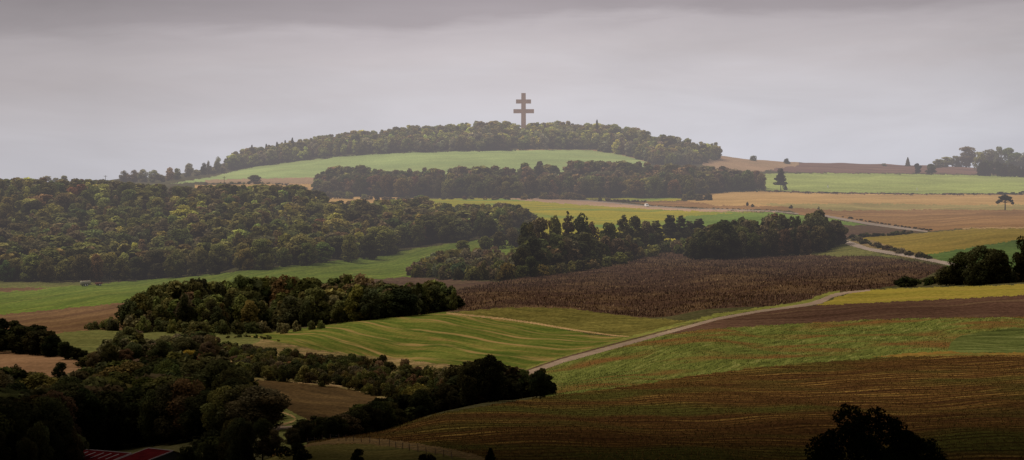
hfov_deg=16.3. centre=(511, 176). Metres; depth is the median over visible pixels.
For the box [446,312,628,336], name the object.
field edge
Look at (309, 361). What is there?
bush
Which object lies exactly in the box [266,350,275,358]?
bush
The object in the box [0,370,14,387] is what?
broadleaf tree
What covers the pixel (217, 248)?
broadleaf tree
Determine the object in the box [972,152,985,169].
broadleaf tree
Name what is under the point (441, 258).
bush
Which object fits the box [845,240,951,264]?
road
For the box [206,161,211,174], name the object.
broadleaf tree
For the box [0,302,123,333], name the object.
bare field
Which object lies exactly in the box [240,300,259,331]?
broadleaf tree
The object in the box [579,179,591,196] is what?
broadleaf tree
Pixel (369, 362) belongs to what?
bush
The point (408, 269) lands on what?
bush
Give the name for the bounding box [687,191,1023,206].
stubble field
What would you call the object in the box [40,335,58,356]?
broadleaf tree
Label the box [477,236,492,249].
broadleaf tree
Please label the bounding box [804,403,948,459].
oak tree
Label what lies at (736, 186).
broadleaf tree
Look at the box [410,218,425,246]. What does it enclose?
broadleaf tree
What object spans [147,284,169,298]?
broadleaf tree
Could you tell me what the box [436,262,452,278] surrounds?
bush
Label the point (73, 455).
broadleaf tree
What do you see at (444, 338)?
striped field
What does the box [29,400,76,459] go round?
broadleaf tree
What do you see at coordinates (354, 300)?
broadleaf tree
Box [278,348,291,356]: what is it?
bush
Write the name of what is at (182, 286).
broadleaf tree
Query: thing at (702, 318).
verge
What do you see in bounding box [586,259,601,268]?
bush
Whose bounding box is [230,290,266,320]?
broadleaf tree
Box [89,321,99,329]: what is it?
bush
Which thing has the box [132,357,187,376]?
broadleaf tree
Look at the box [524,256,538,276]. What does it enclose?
broadleaf tree
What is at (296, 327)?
bush
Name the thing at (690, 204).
orange field
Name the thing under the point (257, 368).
bush
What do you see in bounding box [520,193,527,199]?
bush
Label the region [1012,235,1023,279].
broadleaf tree
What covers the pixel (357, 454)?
bush
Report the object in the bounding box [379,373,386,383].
bush
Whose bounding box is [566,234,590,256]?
broadleaf tree
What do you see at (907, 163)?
conifer tree
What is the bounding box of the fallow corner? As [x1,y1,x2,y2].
[800,244,895,256]
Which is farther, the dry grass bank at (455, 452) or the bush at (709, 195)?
the bush at (709, 195)
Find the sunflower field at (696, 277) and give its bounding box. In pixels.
[457,252,941,317]
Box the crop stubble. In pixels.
[277,355,1023,459]
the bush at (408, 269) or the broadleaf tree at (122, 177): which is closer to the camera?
the bush at (408, 269)
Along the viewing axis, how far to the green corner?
2304.28 m
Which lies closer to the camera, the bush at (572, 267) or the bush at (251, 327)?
the bush at (251, 327)
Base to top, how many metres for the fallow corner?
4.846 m
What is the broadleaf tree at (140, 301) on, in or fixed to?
on the bare field at (70, 319)
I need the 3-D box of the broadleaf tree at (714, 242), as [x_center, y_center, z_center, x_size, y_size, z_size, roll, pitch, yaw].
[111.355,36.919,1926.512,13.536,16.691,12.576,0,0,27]
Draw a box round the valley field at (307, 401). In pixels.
[255,379,376,424]
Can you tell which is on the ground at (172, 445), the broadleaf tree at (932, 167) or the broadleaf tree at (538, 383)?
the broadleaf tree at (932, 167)
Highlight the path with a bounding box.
[280,411,295,425]
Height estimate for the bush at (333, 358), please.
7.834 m
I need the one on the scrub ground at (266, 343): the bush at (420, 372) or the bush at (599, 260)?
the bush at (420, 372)
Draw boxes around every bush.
[10,364,21,370]
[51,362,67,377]
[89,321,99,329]
[99,319,107,329]
[104,316,119,330]
[105,319,119,330]
[123,315,134,327]
[132,317,152,331]
[135,316,150,332]
[152,320,163,331]
[159,321,169,331]
[166,319,176,333]
[175,320,186,331]
[181,322,191,333]
[186,321,209,331]
[203,320,214,332]
[212,319,228,333]
[218,321,230,334]
[227,344,239,349]
[230,320,244,334]
[230,348,243,359]
[240,363,253,376]
[242,344,250,350]
[244,321,262,333]
[245,349,256,354]
[251,361,270,377]
[254,352,275,361]
[256,320,272,332]
[260,365,276,380]
[263,358,277,365]
[266,347,277,355]
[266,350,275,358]
[270,361,289,371]
[272,364,280,378]
[275,442,312,459]
[276,322,282,332]
[277,355,292,362]
[277,365,290,381]
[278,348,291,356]
[280,323,289,333]
[286,360,300,368]
[288,363,302,377]
[289,351,298,357]
[292,320,301,331]
[292,349,304,358]
[293,365,318,381]
[302,372,317,382]
[306,358,317,366]
[307,320,315,329]
[308,362,326,377]
[316,321,322,328]
[317,372,331,386]
[318,368,327,377]
[323,360,336,370]
[326,191,332,198]
[327,355,346,363]
[327,362,349,374]
[328,374,347,384]
[331,190,345,198]
[337,358,348,372]
[339,356,357,362]
[341,371,352,381]
[342,376,350,387]
[344,191,353,198]
[345,379,364,390]
[347,365,359,372]
[348,362,357,371]
[348,367,371,375]
[350,448,365,459]
[352,372,363,388]
[360,383,372,394]
[362,371,378,382]
[362,377,375,390]
[364,357,374,369]
[365,195,372,199]
[370,380,384,395]
[375,360,385,366]
[375,366,390,375]
[377,354,386,365]
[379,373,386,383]
[381,383,402,399]
[384,361,396,373]
[385,374,402,383]
[392,370,412,381]
[393,364,408,372]
[394,377,413,386]
[396,383,412,393]
[398,385,411,395]
[399,358,409,365]
[401,383,429,394]
[402,364,415,373]
[404,374,423,383]
[405,262,425,274]
[411,264,419,277]
[414,377,425,387]
[415,365,436,382]
[417,265,424,276]
[418,454,435,459]
[420,257,428,264]
[420,388,433,392]
[424,260,433,271]
[425,263,434,277]
[426,366,442,386]
[431,254,445,263]
[432,264,438,277]
[433,367,446,378]
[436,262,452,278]
[438,265,452,279]
[444,249,462,259]
[445,258,454,266]
[450,261,467,278]
[451,267,463,279]
[456,248,479,259]
[463,265,476,279]
[465,266,480,280]
[471,249,491,257]
[476,261,492,278]
[476,262,490,280]
[481,245,500,257]
[481,256,493,265]
[484,251,505,259]
[489,260,503,268]
[489,268,498,280]
[494,263,506,280]
[496,262,516,280]
[505,252,514,259]
[518,372,529,383]
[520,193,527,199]
[526,193,535,198]
[537,264,550,275]
[539,192,547,199]
[546,192,555,199]
[549,265,555,274]
[554,263,565,273]
[564,192,575,199]
[566,260,575,271]
[574,193,581,199]
[575,260,590,270]
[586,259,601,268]
[597,254,605,266]
[602,256,611,266]
[610,251,628,264]
[625,251,633,261]
[636,246,645,258]
[644,245,660,256]
[655,244,662,252]
[663,241,672,252]
[670,239,681,252]
[673,238,685,253]
[686,190,698,199]
[691,152,702,163]
[694,193,707,200]
[702,153,708,162]
[707,191,712,199]
[750,155,756,160]
[859,239,870,243]
[883,244,892,249]
[895,247,905,253]
[895,276,917,286]
[923,276,936,283]
[923,278,933,285]
[967,279,986,285]
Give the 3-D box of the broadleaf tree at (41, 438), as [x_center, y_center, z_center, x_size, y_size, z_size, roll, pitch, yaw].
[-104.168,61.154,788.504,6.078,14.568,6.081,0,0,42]
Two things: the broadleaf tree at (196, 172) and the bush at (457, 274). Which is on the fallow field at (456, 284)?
the bush at (457, 274)
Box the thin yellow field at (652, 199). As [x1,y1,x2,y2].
[586,195,680,201]
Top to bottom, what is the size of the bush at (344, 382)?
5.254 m
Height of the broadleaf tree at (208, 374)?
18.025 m
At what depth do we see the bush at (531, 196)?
2755.36 m
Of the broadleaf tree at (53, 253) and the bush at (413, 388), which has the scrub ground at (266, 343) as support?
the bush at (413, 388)
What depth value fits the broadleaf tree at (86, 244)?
2065.37 m
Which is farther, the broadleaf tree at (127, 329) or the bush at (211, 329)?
the bush at (211, 329)
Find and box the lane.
[272,426,291,429]
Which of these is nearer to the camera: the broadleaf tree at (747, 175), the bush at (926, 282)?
the bush at (926, 282)
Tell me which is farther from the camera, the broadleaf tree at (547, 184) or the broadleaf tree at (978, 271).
the broadleaf tree at (547, 184)
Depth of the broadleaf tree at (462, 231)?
2160.57 m
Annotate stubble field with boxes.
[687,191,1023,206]
[755,203,1023,210]
[789,209,1023,230]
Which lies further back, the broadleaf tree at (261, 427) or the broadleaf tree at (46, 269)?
the broadleaf tree at (46, 269)
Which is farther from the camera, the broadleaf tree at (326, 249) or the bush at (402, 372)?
the broadleaf tree at (326, 249)
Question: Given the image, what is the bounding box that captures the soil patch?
[0,287,47,292]
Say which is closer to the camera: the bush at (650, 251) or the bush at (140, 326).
the bush at (140, 326)
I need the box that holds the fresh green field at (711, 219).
[676,212,837,232]
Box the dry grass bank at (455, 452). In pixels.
[304,437,484,459]
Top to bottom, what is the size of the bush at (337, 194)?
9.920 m
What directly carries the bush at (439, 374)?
on the scrub ground at (266, 343)
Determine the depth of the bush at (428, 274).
1876.35 m
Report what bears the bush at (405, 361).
on the scrub ground at (266, 343)
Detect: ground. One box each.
[0,145,1023,459]
[230,339,535,399]
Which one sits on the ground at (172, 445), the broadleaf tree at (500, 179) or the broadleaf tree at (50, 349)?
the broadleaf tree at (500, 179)
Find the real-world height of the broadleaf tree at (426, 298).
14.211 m
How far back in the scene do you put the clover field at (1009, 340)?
1074.32 m
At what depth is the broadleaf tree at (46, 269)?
1985.36 m
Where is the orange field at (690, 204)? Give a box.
[632,201,829,210]
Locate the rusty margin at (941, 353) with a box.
[872,351,1023,356]
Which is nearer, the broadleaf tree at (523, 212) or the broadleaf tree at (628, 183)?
the broadleaf tree at (523, 212)
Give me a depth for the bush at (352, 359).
1126.67 m
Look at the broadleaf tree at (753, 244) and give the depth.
1942.52 m
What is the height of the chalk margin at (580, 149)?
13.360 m
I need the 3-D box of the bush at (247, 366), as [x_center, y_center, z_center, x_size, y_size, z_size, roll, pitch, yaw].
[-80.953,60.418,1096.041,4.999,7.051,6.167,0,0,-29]
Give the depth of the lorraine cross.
3558.42 m
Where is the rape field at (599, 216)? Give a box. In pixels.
[429,198,761,240]
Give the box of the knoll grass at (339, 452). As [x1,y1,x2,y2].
[265,443,474,459]
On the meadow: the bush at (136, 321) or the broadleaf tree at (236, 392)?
the bush at (136, 321)
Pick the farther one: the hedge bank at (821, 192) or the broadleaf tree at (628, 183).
the hedge bank at (821, 192)
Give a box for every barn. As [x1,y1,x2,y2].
[83,449,132,459]
[117,448,198,459]
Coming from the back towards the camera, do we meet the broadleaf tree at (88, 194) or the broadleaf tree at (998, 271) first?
the broadleaf tree at (88, 194)
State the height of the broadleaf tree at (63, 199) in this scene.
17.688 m
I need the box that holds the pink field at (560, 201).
[511,198,777,212]
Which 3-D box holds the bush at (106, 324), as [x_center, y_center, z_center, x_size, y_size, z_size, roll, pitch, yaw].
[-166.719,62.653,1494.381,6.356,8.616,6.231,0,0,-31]
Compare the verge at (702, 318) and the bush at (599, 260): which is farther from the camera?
the bush at (599, 260)
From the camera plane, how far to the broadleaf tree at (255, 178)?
2954.42 m
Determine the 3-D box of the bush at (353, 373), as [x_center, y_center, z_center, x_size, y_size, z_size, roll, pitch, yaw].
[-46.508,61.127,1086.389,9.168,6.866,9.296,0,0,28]
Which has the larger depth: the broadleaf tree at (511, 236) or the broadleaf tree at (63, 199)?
the broadleaf tree at (63, 199)
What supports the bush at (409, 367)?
on the scrub ground at (266, 343)
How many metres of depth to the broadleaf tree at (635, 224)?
2012.37 m
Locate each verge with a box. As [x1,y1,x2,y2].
[524,290,839,369]
[848,239,937,259]
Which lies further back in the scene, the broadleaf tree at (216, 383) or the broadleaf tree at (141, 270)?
the broadleaf tree at (141, 270)
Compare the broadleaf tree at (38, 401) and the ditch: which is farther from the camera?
the ditch
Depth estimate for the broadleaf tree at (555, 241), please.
1867.13 m
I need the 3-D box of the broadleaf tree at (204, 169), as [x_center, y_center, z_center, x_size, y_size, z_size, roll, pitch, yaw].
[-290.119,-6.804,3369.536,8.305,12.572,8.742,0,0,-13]
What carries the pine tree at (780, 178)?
on the green field at (886, 183)
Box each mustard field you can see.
[818,284,1023,305]
[863,228,1023,253]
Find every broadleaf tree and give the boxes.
[0,203,17,218]
[0,260,16,281]
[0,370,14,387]
[3,223,29,235]
[3,382,30,393]
[4,184,23,201]
[5,326,31,353]
[6,260,20,280]
[15,436,37,459]
[17,372,57,389]
[19,252,42,281]
[20,331,38,354]
[22,239,50,256]
[23,420,65,459]
[24,200,47,212]
[25,422,54,459]
[28,330,46,354]
[29,395,77,439]
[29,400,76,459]
[31,203,63,222]
[35,182,59,197]
[36,255,54,281]
[39,247,66,274]
[39,389,81,434]
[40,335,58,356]
[52,260,69,280]
[55,193,71,212]
[57,341,73,359]
[59,426,85,459]
[65,230,86,242]
[71,254,92,281]
[73,242,102,252]
[78,185,99,205]
[85,214,109,229]
[85,352,99,366]
[89,254,103,281]
[96,197,109,214]
[96,360,143,376]
[96,371,136,385]
[99,231,117,251]
[99,343,119,362]
[103,252,117,279]
[111,257,130,280]
[112,183,134,201]
[114,298,143,328]
[115,328,137,339]
[115,385,170,445]
[118,348,133,360]
[119,170,127,181]
[120,189,137,206]
[122,326,137,341]
[124,342,142,359]
[126,170,138,181]
[127,256,150,279]
[129,375,196,438]
[130,293,149,316]
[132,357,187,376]
[137,169,147,181]
[142,249,169,278]
[144,185,164,206]
[146,339,172,358]
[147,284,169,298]
[148,170,159,181]
[148,197,168,216]
[151,304,171,330]
[152,379,196,442]
[153,359,180,374]
[155,218,170,233]
[157,175,165,181]
[159,335,173,341]
[162,248,184,277]
[165,167,174,180]
[166,377,203,441]
[167,209,199,225]
[168,219,187,229]
[168,228,192,244]
[168,338,200,353]
[173,168,181,179]
[176,280,190,299]
[176,293,194,327]
[176,392,214,437]
[176,446,197,459]
[180,356,216,376]
[183,350,194,354]
[184,163,193,176]
[186,251,198,275]
[186,281,208,300]
[191,359,251,389]
[192,247,209,272]
[193,169,200,175]
[194,436,221,459]
[195,296,225,321]
[198,341,215,354]
[199,163,207,174]
[199,334,220,354]
[199,385,231,431]
[201,299,219,324]
[205,254,223,274]
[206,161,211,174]
[207,306,226,325]
[208,243,229,271]
[211,369,248,411]
[213,156,221,172]
[214,282,225,296]
[215,384,265,425]
[216,377,245,390]
[216,423,238,459]
[221,207,249,221]
[223,417,252,459]
[224,156,242,169]
[224,385,292,428]
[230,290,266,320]
[231,238,254,259]
[232,242,252,268]
[232,294,246,323]
[234,274,252,290]
[238,248,253,269]
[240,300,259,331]
[246,226,271,239]
[247,175,261,182]
[249,238,274,269]
[250,418,273,459]
[257,429,285,456]
[268,274,297,306]
[276,247,292,266]
[276,295,302,328]
[282,278,294,293]
[283,427,300,444]
[284,234,317,263]
[287,223,312,236]
[288,277,325,302]
[297,242,316,265]
[298,299,312,326]
[304,287,332,324]
[315,241,334,261]
[323,203,341,218]
[323,218,353,232]
[327,235,346,258]
[330,300,348,322]
[333,414,363,436]
[340,234,358,261]
[340,408,374,434]
[342,273,375,292]
[343,284,373,320]
[353,203,380,217]
[354,140,370,155]
[356,177,365,196]
[358,287,380,319]
[359,234,380,258]
[366,401,390,430]
[368,225,399,254]
[378,290,399,316]
[379,174,393,196]
[388,288,418,316]
[396,224,411,247]
[407,389,434,415]
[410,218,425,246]
[412,177,432,196]
[417,215,437,243]
[421,283,434,314]
[427,284,442,312]
[432,177,442,197]
[433,215,456,241]
[438,217,457,241]
[441,361,491,383]
[452,177,468,197]
[452,218,473,240]
[456,240,469,252]
[473,211,484,237]
[474,354,506,401]
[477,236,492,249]
[478,217,497,236]
[491,231,506,247]
[493,176,510,197]
[505,227,518,246]
[511,247,528,275]
[513,207,528,228]
[517,222,535,250]
[517,235,549,267]
[524,175,538,194]
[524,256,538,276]
[528,370,552,398]
[529,217,553,248]
[537,176,552,192]
[549,215,561,234]
[549,233,567,268]
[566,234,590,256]
[573,213,593,242]
[577,162,592,174]
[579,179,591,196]
[589,221,599,241]
[599,222,619,241]
[609,176,624,197]
[609,238,629,258]
[621,179,639,197]
[625,163,643,174]
[627,215,645,245]
[630,180,644,197]
[641,221,654,237]
[648,176,662,197]
[668,179,681,197]
[672,167,690,175]
[686,238,697,259]
[696,235,709,259]
[706,229,730,258]
[710,219,743,257]
[731,174,744,191]
[736,231,747,257]
[741,170,755,190]
[745,232,762,257]
[757,173,766,190]
[764,229,779,256]
[778,228,793,255]
[786,216,805,254]
[796,224,811,254]
[805,212,828,248]
[809,225,828,251]
[831,221,847,242]
[914,163,921,173]
[925,164,936,173]
[932,159,944,167]
[934,266,955,285]
[941,157,952,166]
[947,251,975,284]
[951,156,959,166]
[958,146,976,166]
[962,245,994,284]
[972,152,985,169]
[982,149,998,163]
[984,249,1011,283]
[993,146,1004,162]
[1002,147,1021,166]
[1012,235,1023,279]
[1015,152,1023,166]
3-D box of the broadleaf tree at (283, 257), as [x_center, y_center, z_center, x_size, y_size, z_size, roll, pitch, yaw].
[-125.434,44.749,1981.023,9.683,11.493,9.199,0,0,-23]
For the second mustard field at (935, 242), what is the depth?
1961.41 m
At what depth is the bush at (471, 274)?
1820.46 m
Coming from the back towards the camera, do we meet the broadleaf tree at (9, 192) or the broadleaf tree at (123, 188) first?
the broadleaf tree at (123, 188)
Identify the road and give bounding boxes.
[529,290,869,373]
[537,197,798,213]
[825,215,927,231]
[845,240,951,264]
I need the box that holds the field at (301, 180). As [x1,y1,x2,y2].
[205,177,313,183]
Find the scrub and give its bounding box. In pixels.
[131,151,1023,395]
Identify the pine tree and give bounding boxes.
[562,211,575,234]
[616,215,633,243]
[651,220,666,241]
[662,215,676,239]
[671,215,690,239]
[684,220,693,236]
[690,218,704,236]
[773,168,787,189]
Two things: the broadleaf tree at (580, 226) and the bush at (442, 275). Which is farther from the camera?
the broadleaf tree at (580, 226)
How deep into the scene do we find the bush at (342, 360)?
1109.02 m
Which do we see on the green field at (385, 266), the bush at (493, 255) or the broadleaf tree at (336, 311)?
the bush at (493, 255)
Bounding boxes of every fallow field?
[371,277,491,314]
[844,224,919,239]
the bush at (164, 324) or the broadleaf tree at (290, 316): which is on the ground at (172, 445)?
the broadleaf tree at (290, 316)
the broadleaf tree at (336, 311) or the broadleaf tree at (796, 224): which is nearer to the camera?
the broadleaf tree at (336, 311)
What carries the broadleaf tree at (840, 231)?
on the fallow corner
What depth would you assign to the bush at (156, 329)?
1483.91 m
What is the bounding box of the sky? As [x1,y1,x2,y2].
[0,0,1023,181]
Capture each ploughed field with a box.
[670,295,1023,333]
[768,162,1021,174]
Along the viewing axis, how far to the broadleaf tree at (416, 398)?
814.82 m
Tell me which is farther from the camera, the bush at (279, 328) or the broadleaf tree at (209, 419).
the bush at (279, 328)
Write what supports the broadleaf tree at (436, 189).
on the ground at (172, 445)
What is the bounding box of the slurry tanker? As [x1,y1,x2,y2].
[80,280,91,285]
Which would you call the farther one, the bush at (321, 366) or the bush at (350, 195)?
the bush at (350, 195)
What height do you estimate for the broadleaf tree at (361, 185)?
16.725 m
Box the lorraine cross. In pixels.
[513,93,533,127]
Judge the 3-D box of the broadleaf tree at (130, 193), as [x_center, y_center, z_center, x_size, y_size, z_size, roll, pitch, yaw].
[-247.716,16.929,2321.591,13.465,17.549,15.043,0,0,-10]
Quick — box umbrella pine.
[995,195,1013,209]
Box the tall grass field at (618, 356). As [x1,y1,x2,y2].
[545,316,1023,396]
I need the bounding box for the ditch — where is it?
[526,321,699,370]
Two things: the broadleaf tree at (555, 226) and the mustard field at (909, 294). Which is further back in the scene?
the broadleaf tree at (555, 226)
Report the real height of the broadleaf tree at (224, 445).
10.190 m
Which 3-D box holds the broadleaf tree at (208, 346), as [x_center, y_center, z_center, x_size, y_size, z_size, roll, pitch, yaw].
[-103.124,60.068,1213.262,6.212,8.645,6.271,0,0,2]
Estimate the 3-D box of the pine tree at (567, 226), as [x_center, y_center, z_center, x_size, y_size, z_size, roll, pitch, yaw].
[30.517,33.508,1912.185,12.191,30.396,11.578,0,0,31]
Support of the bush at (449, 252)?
on the green field at (385, 266)
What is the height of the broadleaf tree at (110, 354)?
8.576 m
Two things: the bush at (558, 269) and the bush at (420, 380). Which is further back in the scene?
the bush at (558, 269)
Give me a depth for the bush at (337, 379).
1065.08 m
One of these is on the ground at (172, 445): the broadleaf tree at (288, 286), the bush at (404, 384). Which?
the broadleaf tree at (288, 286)
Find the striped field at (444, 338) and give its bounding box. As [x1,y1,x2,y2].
[250,312,625,368]
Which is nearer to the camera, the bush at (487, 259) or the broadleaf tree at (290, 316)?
the broadleaf tree at (290, 316)
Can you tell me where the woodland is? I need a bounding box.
[0,120,1023,459]
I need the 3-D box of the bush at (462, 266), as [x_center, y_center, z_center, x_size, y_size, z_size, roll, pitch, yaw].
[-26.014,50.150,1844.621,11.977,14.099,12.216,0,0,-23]
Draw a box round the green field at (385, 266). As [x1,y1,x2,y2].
[0,227,519,314]
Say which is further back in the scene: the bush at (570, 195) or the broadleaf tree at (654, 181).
the broadleaf tree at (654, 181)
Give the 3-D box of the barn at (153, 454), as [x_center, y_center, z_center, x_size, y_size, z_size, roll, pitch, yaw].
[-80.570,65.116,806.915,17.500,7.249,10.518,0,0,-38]
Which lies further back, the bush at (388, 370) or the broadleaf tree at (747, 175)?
the broadleaf tree at (747, 175)
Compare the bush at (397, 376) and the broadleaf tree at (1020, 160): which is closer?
the bush at (397, 376)
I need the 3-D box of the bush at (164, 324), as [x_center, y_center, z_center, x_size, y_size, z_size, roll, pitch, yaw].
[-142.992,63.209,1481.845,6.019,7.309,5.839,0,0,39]
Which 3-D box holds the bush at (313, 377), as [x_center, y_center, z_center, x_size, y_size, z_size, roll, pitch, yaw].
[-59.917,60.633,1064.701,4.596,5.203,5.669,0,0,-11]
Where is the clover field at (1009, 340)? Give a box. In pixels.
[948,327,1023,352]
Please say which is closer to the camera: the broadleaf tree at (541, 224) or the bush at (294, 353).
the bush at (294, 353)
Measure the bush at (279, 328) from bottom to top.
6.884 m
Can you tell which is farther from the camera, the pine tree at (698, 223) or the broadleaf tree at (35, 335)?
the pine tree at (698, 223)
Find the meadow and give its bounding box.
[56,329,261,356]
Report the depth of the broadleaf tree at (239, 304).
1505.58 m
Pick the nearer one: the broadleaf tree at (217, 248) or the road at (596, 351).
the road at (596, 351)
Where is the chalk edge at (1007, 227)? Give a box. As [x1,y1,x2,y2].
[962,226,1023,228]
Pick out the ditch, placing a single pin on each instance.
(603, 347)
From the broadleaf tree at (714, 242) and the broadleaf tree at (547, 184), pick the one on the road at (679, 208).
the broadleaf tree at (547, 184)
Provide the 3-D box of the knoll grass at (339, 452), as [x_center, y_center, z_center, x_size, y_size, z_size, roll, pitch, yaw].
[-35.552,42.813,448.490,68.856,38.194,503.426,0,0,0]
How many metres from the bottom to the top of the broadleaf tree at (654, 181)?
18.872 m
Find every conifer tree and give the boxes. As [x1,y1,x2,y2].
[485,448,495,459]
[905,157,910,165]
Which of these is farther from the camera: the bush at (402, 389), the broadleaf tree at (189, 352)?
the broadleaf tree at (189, 352)
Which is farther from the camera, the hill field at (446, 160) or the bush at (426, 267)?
the hill field at (446, 160)
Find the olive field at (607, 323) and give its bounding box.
[452,307,685,336]
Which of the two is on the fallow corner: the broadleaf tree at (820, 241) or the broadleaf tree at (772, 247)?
the broadleaf tree at (820, 241)
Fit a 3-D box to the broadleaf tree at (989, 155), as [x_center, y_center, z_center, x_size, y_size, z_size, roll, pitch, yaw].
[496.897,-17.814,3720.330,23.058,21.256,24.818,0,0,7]
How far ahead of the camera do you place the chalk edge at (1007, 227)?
2067.08 m
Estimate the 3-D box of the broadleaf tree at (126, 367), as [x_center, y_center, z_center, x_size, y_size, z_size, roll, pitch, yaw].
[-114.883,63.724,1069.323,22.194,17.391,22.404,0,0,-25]
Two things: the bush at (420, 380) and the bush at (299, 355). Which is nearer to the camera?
the bush at (420, 380)
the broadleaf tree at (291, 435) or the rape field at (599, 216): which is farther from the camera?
the rape field at (599, 216)
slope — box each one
[270,355,1023,459]
[702,156,798,171]
[928,240,1021,266]
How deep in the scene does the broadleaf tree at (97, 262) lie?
1999.31 m
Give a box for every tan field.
[0,351,85,376]
[315,196,405,203]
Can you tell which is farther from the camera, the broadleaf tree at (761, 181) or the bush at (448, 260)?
the broadleaf tree at (761, 181)
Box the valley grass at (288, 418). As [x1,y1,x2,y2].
[270,409,306,448]
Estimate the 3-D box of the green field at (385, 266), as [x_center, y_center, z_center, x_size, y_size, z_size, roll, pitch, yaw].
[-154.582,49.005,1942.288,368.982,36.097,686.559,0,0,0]
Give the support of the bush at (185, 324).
on the meadow
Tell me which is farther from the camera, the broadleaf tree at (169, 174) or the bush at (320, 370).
the broadleaf tree at (169, 174)
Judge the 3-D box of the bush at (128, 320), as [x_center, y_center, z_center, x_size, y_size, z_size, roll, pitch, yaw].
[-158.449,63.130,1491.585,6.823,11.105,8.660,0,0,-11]
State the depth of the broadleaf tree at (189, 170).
3317.93 m
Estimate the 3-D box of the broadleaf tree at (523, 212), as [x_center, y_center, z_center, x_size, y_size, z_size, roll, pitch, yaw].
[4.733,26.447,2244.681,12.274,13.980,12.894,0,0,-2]
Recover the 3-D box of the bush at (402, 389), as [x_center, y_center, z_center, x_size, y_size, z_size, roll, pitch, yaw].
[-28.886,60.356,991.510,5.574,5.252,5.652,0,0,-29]
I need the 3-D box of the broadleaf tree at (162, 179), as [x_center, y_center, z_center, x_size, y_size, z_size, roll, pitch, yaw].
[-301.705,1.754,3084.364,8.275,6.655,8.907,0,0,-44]
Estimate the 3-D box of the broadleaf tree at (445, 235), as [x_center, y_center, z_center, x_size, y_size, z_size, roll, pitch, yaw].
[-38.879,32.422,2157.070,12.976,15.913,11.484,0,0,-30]
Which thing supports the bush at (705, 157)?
on the slope at (742, 164)
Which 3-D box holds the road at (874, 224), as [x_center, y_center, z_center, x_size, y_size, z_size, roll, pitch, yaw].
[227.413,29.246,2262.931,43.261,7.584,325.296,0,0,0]
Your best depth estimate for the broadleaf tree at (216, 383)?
920.03 m
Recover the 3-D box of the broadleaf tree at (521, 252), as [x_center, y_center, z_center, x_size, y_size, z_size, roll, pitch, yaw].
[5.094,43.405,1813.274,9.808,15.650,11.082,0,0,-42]
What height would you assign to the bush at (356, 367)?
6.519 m
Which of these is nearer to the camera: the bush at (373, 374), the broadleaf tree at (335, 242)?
the bush at (373, 374)
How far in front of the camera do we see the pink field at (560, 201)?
2649.30 m
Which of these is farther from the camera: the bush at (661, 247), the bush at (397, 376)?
the bush at (661, 247)
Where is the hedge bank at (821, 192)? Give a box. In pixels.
[765,190,1022,195]
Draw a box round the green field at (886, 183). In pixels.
[756,172,1023,193]
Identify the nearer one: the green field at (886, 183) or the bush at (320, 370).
the bush at (320, 370)
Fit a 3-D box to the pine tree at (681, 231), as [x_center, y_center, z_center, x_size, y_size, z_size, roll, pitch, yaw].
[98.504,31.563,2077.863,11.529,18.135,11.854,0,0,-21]
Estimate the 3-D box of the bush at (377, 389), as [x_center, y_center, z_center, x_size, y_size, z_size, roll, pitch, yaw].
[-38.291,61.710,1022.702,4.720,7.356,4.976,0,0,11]
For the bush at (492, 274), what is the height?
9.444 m
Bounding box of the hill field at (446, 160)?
[173,150,646,183]
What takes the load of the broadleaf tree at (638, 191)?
on the thin yellow field at (652, 199)
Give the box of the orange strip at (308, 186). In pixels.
[195,183,312,189]
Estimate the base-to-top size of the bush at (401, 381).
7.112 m
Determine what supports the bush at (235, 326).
on the meadow
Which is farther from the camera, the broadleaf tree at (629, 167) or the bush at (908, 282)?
the broadleaf tree at (629, 167)
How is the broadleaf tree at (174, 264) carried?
on the green field at (385, 266)
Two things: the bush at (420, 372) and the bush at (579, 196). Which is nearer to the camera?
the bush at (420, 372)
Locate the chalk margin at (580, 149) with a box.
[517,149,645,161]
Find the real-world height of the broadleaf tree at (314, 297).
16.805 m
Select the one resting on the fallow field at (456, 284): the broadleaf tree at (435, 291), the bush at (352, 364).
the broadleaf tree at (435, 291)
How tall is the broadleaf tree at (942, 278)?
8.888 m
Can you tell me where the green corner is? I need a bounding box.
[834,219,866,225]
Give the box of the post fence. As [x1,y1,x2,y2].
[307,434,451,456]
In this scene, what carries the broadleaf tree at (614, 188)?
on the thin yellow field at (652, 199)
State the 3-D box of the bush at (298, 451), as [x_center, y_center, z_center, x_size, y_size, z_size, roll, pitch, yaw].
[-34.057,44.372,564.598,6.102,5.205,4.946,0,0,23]
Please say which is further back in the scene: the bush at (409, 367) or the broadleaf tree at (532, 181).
the broadleaf tree at (532, 181)
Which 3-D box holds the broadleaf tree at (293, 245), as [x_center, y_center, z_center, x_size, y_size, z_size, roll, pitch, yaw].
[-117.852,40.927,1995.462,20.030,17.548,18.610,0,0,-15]
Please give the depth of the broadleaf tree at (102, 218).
2214.91 m
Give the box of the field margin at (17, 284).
[0,279,95,287]
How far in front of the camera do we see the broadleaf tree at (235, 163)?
3455.33 m
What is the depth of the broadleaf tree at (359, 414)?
780.75 m
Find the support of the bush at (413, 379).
on the scrub ground at (266, 343)
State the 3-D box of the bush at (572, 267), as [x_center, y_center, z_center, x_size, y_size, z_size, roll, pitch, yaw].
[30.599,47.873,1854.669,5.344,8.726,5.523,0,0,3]
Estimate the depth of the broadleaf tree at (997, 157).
3702.24 m

